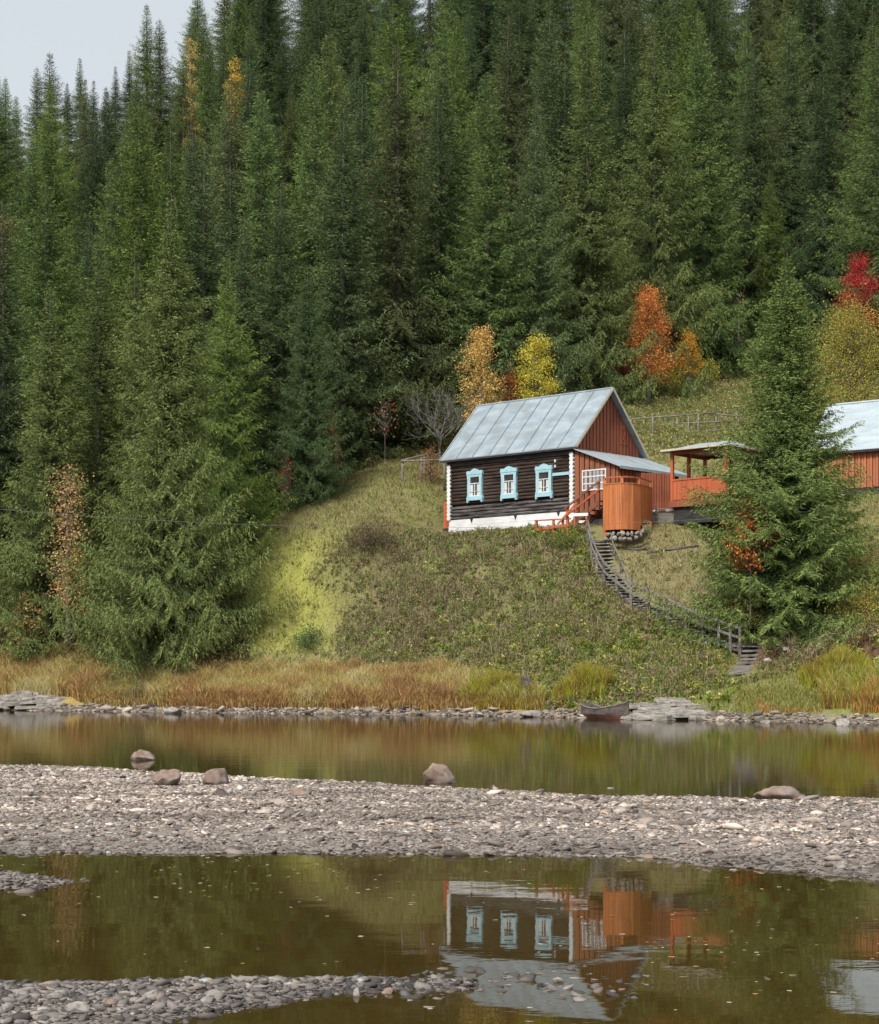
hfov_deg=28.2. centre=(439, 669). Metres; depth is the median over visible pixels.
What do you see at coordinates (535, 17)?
spruce tree
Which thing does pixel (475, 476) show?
window
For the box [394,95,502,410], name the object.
spruce tree
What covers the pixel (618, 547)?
log
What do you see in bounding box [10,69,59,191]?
spruce tree
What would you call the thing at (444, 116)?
spruce tree
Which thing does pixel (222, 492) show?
spruce tree
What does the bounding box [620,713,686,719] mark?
rock ledge
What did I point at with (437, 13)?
spruce tree
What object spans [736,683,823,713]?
bank grass
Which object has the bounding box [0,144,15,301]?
spruce tree
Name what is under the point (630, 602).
stairway
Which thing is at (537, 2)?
spruce tree
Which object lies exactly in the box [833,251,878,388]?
rowan tree
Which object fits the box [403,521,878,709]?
leafy weeds
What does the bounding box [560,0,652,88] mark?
spruce tree
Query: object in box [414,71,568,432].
spruce tree
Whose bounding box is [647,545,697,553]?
log
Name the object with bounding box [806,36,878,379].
spruce tree
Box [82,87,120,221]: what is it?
spruce tree
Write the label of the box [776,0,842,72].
spruce tree
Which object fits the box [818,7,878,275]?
spruce tree
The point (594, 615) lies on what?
undergrowth
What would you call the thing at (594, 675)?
grass clump
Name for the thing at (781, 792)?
boulder
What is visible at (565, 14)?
spruce tree
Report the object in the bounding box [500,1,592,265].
spruce tree
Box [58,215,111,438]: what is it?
spruce tree
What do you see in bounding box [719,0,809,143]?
spruce tree
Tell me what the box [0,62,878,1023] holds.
ground
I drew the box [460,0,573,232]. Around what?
spruce tree
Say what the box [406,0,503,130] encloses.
spruce tree
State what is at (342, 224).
spruce tree
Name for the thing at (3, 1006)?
stone
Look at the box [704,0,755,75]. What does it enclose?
spruce tree
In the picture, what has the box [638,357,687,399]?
autumn bush
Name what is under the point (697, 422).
rail fence
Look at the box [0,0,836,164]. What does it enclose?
sky
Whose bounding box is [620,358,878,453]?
meadow weeds
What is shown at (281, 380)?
spruce tree
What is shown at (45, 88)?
spruce tree
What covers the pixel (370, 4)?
spruce tree
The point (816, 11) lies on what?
spruce tree
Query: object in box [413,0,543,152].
spruce tree
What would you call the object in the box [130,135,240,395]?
spruce tree
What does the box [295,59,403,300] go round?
spruce tree
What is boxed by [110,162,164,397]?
spruce tree
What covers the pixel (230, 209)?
spruce tree
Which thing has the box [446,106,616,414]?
spruce tree
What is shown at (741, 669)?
slab steps
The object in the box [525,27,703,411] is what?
spruce tree
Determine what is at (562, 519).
red railing
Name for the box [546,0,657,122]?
spruce tree
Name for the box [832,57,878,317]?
spruce tree
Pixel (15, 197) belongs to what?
spruce tree
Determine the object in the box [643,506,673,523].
retaining wall
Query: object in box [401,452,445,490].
pergola
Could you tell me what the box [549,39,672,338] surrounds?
spruce tree
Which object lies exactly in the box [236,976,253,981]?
stone
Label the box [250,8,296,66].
spruce tree
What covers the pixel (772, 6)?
spruce tree
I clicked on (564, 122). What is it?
spruce tree
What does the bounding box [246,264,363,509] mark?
spruce tree
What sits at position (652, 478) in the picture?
board fence
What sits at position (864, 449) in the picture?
barn
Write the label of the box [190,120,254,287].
spruce tree
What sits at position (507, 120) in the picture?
spruce tree
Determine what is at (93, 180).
spruce tree
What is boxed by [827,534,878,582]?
autumn bush
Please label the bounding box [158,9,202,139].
spruce tree
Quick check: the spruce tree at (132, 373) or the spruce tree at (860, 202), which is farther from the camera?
the spruce tree at (860, 202)
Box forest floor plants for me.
[0,49,865,632]
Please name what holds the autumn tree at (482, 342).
on the ground at (326, 612)
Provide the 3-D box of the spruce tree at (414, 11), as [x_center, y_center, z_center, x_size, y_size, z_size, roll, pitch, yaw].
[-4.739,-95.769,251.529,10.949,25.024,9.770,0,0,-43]
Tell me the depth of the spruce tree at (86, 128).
188.66 m
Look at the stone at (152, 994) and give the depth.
10.37 m
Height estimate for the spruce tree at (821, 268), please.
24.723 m
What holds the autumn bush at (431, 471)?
on the ground at (326, 612)
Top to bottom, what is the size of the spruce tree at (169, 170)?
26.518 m
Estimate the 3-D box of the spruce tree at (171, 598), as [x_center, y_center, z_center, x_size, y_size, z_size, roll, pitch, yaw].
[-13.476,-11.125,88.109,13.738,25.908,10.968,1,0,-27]
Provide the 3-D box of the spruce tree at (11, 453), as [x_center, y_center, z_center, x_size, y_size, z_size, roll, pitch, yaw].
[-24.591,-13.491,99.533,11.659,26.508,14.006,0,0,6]
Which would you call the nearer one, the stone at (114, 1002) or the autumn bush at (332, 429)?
the stone at (114, 1002)
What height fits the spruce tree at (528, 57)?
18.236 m
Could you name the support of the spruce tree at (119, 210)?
on the ground at (326, 612)
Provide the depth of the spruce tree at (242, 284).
101.52 m
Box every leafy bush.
[287,619,330,654]
[336,511,403,550]
[541,523,581,551]
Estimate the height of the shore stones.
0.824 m
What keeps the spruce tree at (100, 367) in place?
on the ground at (326, 612)
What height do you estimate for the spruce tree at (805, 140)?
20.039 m
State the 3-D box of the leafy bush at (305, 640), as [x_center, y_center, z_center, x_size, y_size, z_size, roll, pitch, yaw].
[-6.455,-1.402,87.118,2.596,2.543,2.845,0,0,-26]
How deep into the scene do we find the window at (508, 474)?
94.73 m
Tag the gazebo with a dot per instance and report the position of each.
(682, 512)
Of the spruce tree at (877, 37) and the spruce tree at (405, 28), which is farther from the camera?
the spruce tree at (405, 28)
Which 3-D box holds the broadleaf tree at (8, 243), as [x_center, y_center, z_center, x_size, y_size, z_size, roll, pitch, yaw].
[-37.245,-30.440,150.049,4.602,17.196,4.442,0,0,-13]
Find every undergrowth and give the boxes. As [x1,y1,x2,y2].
[0,347,873,646]
[1,522,878,708]
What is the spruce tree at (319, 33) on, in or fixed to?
on the ground at (326, 612)
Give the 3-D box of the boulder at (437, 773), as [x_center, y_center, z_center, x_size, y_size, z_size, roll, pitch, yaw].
[-0.009,1.912,30.959,0.578,0.524,0.448,0,0,0]
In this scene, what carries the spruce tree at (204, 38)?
on the ground at (326, 612)
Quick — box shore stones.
[0,703,878,723]
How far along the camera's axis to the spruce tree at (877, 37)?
180.87 m
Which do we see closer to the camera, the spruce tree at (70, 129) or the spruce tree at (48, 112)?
the spruce tree at (48, 112)
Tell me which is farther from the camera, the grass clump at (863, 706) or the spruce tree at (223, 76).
the spruce tree at (223, 76)
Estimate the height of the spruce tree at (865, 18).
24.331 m
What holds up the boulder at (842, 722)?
in the water
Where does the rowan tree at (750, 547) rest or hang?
on the ground at (326, 612)
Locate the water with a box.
[0,710,878,1023]
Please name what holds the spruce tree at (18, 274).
on the ground at (326, 612)
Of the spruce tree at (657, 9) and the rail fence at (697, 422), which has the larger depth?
the spruce tree at (657, 9)
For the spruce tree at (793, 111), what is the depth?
149.68 m
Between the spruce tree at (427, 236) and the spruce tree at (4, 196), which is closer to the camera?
the spruce tree at (427, 236)
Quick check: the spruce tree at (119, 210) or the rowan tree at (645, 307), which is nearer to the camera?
the spruce tree at (119, 210)
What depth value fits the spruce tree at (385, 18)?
173.84 m
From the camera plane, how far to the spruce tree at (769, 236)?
143.75 m
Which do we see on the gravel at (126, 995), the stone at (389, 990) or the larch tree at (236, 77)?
the stone at (389, 990)
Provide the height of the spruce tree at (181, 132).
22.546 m
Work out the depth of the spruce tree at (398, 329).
115.39 m
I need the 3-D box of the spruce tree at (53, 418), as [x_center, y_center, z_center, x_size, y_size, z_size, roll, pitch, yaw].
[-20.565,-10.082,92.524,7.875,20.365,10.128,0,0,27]
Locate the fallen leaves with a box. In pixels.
[1,857,878,1021]
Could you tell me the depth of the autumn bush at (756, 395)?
113.09 m
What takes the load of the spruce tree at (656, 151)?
on the ground at (326, 612)
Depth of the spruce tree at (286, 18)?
199.84 m
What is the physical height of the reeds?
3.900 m
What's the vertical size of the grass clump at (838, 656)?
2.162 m
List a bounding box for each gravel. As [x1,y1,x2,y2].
[0,764,878,893]
[0,972,477,1023]
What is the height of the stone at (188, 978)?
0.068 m
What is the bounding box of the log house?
[439,387,692,532]
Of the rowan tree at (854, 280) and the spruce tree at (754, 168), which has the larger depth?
the spruce tree at (754, 168)
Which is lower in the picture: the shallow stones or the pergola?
the shallow stones
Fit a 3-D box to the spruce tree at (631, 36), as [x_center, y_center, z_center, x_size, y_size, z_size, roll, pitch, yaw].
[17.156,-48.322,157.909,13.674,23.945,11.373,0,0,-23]
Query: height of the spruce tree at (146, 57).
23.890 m
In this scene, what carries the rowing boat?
on the water
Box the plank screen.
[603,476,651,536]
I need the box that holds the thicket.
[0,577,253,672]
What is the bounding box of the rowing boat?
[580,699,629,718]
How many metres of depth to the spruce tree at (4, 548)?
96.96 m
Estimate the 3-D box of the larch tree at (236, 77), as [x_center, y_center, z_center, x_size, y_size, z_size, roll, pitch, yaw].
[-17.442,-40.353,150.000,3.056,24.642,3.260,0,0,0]
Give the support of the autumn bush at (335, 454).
on the ground at (326, 612)
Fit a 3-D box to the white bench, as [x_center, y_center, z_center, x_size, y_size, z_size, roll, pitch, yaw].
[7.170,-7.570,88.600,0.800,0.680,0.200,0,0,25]
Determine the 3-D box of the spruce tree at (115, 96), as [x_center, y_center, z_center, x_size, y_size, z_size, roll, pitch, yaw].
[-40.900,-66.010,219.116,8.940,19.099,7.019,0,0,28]
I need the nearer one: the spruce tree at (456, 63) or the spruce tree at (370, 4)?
the spruce tree at (456, 63)
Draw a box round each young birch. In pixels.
[35,453,99,641]
[731,289,748,375]
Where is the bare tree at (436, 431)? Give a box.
[403,385,479,464]
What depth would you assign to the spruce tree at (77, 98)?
217.59 m
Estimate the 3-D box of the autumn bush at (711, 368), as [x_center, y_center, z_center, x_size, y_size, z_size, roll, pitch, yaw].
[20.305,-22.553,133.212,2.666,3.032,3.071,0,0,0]
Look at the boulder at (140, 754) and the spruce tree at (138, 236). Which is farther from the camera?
the spruce tree at (138, 236)
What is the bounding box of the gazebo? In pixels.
[660,441,760,523]
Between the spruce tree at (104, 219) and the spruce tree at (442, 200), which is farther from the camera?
the spruce tree at (104, 219)
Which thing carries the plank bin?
on the ground at (326, 612)
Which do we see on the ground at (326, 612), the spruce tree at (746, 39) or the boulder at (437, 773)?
the spruce tree at (746, 39)
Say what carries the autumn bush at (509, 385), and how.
on the ground at (326, 612)
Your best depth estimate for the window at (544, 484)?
93.06 m
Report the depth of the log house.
94.60 m
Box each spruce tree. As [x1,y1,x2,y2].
[0,53,88,259]
[0,79,26,253]
[0,79,34,211]
[0,143,89,425]
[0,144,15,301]
[0,146,51,304]
[0,184,123,548]
[0,205,93,633]
[0,266,22,488]
[0,286,120,664]
[0,506,21,599]
[1,75,86,276]
[2,245,152,612]
[4,218,38,419]
[8,96,27,208]
[9,116,90,317]
[9,228,101,488]
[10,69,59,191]
[46,192,301,690]
[55,110,129,358]
[58,58,99,196]
[58,106,220,563]
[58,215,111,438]
[59,84,87,219]
[60,129,249,509]
[62,167,144,522]
[63,245,200,614]
[64,79,112,240]
[65,92,124,290]
[67,161,130,392]
[75,81,101,190]
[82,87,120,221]
[94,86,164,321]
[98,66,124,150]
[103,64,166,236]
[104,5,181,164]
[104,141,214,322]
[109,51,134,174]
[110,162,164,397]
[120,146,269,518]
[122,20,188,202]
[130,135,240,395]
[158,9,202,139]
[159,55,211,234]
[164,0,214,155]
[174,40,221,213]
[175,0,301,132]
[175,35,242,213]
[177,13,217,163]
[177,137,207,251]
[180,0,237,136]
[184,213,296,522]
[186,259,299,566]
[187,74,279,361]
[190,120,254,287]
[191,169,276,458]
[196,0,275,141]
[200,185,357,517]
[201,81,246,240]
[205,25,286,186]
[206,57,310,299]
[207,91,338,433]
[221,107,308,379]
[234,0,301,83]
[234,0,304,140]
[242,0,300,125]
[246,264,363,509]
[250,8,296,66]
[251,56,370,376]
[254,46,311,209]
[259,97,448,468]
[260,0,413,145]
[270,84,312,261]
[273,77,462,435]
[275,34,394,324]
[276,0,346,205]
[280,0,327,71]
[285,0,317,111]
[288,0,381,103]
[290,0,385,147]
[292,67,393,264]
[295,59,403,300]
[320,0,382,73]
[320,45,502,452]
[324,4,415,227]
[345,0,433,183]
[361,2,424,259]
[365,0,435,93]
[366,51,517,398]
[367,0,433,76]
[388,150,478,362]
[391,18,509,294]
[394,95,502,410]
[402,0,445,65]
[406,0,447,68]
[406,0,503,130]
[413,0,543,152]
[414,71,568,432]
[418,0,452,60]
[418,0,498,74]
[424,6,503,211]
[446,16,559,333]
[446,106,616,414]
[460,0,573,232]
[474,0,560,72]
[476,0,576,104]
[492,52,641,356]
[494,0,561,55]
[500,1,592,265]
[504,0,558,165]
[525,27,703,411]
[538,0,576,48]
[540,0,635,71]
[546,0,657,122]
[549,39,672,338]
[551,0,613,195]
[555,32,680,351]
[557,0,681,146]
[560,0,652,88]
[577,4,683,252]
[593,15,735,399]
[625,0,667,52]
[625,18,773,379]
[625,256,878,651]
[626,0,683,115]
[639,0,720,56]
[639,0,762,164]
[640,0,742,126]
[649,0,742,254]
[660,0,749,199]
[661,36,760,307]
[692,36,814,349]
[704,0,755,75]
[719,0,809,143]
[720,18,774,221]
[721,0,841,105]
[723,169,811,363]
[737,18,848,310]
[739,0,845,193]
[749,69,871,356]
[760,0,800,22]
[769,0,859,122]
[769,67,835,274]
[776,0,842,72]
[801,0,870,173]
[805,0,878,104]
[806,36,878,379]
[815,128,878,382]
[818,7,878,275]
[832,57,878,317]
[847,0,878,65]
[847,0,878,130]
[848,0,878,58]
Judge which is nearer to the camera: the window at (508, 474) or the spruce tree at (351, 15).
the window at (508, 474)
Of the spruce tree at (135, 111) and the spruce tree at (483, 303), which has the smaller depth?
the spruce tree at (483, 303)
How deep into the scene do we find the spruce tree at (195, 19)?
214.72 m
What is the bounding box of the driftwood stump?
[521,675,546,689]
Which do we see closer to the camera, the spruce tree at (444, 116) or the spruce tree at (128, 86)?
the spruce tree at (444, 116)
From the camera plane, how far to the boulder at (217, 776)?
27.44 m
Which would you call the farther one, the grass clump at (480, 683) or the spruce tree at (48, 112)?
the spruce tree at (48, 112)
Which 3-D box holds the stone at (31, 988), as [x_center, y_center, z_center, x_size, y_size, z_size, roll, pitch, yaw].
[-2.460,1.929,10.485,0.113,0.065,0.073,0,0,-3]
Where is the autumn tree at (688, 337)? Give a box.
[672,326,705,396]
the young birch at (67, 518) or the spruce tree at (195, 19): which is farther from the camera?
the spruce tree at (195, 19)
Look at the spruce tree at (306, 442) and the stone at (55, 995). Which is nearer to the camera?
the stone at (55, 995)
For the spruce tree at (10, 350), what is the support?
on the ground at (326, 612)
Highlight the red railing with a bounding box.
[534,502,576,536]
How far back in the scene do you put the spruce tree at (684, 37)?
158.98 m
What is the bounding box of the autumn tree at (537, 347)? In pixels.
[509,331,565,399]
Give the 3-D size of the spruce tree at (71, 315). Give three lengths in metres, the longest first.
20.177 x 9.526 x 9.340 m
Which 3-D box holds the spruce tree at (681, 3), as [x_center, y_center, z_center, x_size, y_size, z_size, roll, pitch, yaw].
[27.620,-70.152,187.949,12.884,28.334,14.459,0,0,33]
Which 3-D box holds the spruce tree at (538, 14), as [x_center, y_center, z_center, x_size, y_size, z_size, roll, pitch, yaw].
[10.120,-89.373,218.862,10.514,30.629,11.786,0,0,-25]
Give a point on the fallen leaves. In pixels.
(539, 943)
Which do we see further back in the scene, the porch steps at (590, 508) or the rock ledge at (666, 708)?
the porch steps at (590, 508)
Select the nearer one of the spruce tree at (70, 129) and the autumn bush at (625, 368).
the autumn bush at (625, 368)
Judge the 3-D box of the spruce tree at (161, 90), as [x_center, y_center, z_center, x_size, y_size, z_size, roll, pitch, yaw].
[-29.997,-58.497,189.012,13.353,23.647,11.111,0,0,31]
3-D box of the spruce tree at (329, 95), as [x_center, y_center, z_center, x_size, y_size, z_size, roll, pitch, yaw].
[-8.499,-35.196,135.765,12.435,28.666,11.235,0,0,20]
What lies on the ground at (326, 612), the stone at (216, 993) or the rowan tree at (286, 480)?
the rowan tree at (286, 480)
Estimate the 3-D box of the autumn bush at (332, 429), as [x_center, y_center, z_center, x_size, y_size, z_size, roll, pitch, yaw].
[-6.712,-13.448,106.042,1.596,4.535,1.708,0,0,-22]
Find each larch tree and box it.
[180,37,205,183]
[219,55,247,214]
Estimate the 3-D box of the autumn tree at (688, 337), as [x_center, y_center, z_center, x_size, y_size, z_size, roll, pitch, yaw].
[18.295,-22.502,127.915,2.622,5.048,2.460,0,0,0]
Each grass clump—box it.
[457,671,520,702]
[547,657,620,708]
[798,642,878,690]
[850,669,878,714]
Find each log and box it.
[594,546,646,549]
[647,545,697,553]
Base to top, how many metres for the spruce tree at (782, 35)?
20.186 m
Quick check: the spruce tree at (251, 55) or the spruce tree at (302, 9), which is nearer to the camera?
the spruce tree at (251, 55)
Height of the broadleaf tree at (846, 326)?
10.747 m
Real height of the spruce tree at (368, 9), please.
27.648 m
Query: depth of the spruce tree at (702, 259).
137.31 m
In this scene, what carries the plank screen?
on the ground at (326, 612)
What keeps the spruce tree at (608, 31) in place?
on the ground at (326, 612)
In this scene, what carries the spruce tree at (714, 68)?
on the ground at (326, 612)
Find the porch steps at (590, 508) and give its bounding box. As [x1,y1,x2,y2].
[564,480,602,527]
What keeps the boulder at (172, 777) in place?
on the ground at (326, 612)
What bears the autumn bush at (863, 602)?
on the ground at (326, 612)
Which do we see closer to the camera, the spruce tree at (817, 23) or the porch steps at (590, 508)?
the porch steps at (590, 508)
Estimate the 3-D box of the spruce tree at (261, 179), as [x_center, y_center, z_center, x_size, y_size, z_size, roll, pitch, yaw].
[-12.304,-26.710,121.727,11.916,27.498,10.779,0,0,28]
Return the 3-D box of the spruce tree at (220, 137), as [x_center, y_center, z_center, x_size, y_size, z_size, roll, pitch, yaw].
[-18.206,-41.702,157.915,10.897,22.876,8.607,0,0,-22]
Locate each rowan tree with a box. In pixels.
[275,449,297,520]
[370,393,398,438]
[620,277,685,403]
[622,284,638,380]
[719,495,788,627]
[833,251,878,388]
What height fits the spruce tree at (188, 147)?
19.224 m
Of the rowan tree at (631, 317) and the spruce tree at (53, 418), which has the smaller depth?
the spruce tree at (53, 418)
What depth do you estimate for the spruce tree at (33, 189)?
135.09 m
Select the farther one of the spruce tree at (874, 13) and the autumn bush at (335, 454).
the spruce tree at (874, 13)
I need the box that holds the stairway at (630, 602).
[586,519,759,659]
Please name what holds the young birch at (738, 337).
on the ground at (326, 612)
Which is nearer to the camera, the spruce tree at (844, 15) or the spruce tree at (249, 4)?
the spruce tree at (844, 15)
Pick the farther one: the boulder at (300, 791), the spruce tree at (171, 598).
the spruce tree at (171, 598)
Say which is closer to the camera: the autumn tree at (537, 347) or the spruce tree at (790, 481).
the spruce tree at (790, 481)
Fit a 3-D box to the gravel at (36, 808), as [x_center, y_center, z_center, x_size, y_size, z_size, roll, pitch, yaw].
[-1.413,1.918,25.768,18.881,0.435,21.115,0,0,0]
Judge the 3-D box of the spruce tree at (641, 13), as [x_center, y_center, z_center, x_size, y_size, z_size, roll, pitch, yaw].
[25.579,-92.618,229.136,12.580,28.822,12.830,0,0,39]
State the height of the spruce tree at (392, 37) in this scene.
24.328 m
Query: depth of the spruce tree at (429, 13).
240.07 m
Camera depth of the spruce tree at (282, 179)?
130.16 m
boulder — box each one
[131,749,154,759]
[151,769,180,785]
[163,707,182,713]
[202,768,229,784]
[291,787,311,795]
[423,763,454,782]
[519,710,542,716]
[753,786,799,799]
[835,718,849,725]
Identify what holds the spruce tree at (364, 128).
on the ground at (326, 612)
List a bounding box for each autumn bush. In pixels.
[5,590,50,654]
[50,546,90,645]
[320,413,341,477]
[330,436,342,470]
[412,442,445,485]
[493,362,526,401]
[616,363,635,383]
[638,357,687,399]
[692,356,722,382]
[711,594,767,636]
[739,352,769,420]
[822,573,878,632]
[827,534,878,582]
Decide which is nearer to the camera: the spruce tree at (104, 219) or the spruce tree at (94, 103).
the spruce tree at (104, 219)
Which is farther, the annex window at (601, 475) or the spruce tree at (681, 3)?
the spruce tree at (681, 3)
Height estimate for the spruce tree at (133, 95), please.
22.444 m
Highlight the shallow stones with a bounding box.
[402,965,650,1007]
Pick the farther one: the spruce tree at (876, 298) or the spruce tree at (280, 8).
the spruce tree at (280, 8)
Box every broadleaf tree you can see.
[0,214,22,314]
[801,279,878,422]
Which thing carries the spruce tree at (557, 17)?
on the ground at (326, 612)
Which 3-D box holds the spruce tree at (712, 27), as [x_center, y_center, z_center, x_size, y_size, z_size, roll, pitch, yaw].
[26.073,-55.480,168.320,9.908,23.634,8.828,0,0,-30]
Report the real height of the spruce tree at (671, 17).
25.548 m
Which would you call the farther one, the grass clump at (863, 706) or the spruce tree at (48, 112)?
the spruce tree at (48, 112)
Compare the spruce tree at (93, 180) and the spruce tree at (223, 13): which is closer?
the spruce tree at (93, 180)
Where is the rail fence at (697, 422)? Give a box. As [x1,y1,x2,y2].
[631,412,752,436]
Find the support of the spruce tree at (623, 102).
on the ground at (326, 612)
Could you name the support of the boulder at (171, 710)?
in the water
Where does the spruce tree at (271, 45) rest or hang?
on the ground at (326, 612)
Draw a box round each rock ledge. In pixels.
[0,690,71,709]
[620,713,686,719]
[629,697,714,720]
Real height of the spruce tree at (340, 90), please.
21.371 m
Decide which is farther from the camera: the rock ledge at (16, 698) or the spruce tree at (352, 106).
the spruce tree at (352, 106)
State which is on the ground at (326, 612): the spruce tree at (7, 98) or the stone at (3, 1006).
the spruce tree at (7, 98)
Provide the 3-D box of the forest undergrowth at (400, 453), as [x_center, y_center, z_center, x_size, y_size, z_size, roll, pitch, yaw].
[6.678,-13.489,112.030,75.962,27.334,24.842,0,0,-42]
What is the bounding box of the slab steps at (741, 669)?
[728,650,759,674]
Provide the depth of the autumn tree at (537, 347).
109.26 m
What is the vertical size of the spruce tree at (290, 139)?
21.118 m
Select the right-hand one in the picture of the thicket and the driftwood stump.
the driftwood stump
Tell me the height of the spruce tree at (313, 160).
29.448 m
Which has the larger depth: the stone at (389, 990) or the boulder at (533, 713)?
the boulder at (533, 713)
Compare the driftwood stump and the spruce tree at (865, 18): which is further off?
the spruce tree at (865, 18)
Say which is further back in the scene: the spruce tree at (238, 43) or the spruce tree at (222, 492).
the spruce tree at (238, 43)
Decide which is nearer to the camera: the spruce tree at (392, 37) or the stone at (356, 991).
the stone at (356, 991)
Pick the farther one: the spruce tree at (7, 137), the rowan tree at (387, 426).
the spruce tree at (7, 137)
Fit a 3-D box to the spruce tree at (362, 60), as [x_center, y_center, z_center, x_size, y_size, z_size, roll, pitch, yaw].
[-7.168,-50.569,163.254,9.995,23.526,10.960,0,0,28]
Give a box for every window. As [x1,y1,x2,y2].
[466,468,483,502]
[500,466,517,500]
[535,464,553,499]
[582,468,605,490]
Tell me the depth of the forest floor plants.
169.77 m
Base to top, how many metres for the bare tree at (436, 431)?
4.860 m
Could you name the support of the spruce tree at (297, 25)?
on the ground at (326, 612)
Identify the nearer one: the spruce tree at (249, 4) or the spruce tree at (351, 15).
the spruce tree at (351, 15)
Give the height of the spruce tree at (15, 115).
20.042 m
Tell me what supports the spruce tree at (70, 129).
on the ground at (326, 612)
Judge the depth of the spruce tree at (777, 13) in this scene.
202.36 m
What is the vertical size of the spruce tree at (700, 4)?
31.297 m
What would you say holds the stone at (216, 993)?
on the gravel at (126, 995)
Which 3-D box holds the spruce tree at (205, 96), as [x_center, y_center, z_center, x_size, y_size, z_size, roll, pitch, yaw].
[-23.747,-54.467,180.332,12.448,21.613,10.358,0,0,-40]
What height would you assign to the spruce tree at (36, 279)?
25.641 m
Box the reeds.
[0,636,878,711]
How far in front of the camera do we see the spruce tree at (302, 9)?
217.81 m
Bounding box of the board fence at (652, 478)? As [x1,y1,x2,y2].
[632,472,674,515]
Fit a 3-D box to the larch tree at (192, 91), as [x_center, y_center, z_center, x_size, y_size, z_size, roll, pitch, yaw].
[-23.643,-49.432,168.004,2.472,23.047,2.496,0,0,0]
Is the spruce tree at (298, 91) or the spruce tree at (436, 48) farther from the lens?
the spruce tree at (436, 48)
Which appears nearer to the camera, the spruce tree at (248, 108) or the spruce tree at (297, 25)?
the spruce tree at (248, 108)
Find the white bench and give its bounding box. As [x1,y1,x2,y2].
[573,513,588,526]
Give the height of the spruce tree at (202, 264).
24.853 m
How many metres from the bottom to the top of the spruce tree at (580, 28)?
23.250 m
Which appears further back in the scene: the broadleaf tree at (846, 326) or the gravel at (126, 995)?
the broadleaf tree at (846, 326)
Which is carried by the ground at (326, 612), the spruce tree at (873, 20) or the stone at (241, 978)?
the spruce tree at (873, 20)
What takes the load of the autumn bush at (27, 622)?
on the ground at (326, 612)
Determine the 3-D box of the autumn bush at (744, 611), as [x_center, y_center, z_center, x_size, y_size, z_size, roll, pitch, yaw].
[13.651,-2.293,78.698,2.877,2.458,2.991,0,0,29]
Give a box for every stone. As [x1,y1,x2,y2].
[1,1003,12,1008]
[22,986,38,992]
[47,993,62,997]
[64,1001,90,1013]
[104,999,118,1005]
[143,990,157,998]
[183,976,194,980]
[205,989,223,998]
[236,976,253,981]
[353,987,359,995]
[382,987,393,993]
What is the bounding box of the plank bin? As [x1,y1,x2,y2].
[443,502,448,532]
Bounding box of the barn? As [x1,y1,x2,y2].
[809,399,878,496]
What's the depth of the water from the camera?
15.21 m
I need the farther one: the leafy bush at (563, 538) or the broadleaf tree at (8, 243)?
the broadleaf tree at (8, 243)
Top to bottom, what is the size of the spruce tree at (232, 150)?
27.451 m
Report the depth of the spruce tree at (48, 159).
156.32 m
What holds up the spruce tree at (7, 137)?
on the ground at (326, 612)
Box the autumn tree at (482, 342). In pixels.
[448,323,512,421]
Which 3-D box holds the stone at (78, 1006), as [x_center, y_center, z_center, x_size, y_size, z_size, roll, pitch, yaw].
[-2.065,1.938,9.982,0.144,0.085,0.104,0,0,-24]
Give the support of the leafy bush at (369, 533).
on the ground at (326, 612)
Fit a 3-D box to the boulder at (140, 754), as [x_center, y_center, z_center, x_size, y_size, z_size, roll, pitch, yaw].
[-6.559,1.949,38.747,0.540,0.370,0.417,0,0,0]
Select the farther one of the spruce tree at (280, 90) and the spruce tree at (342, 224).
the spruce tree at (280, 90)
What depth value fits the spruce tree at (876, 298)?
129.94 m
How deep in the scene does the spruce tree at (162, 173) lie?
143.04 m
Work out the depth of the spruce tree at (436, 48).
213.88 m
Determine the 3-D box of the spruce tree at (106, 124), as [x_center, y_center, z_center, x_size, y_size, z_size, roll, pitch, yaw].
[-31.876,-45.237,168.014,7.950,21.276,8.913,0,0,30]
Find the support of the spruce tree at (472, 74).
on the ground at (326, 612)

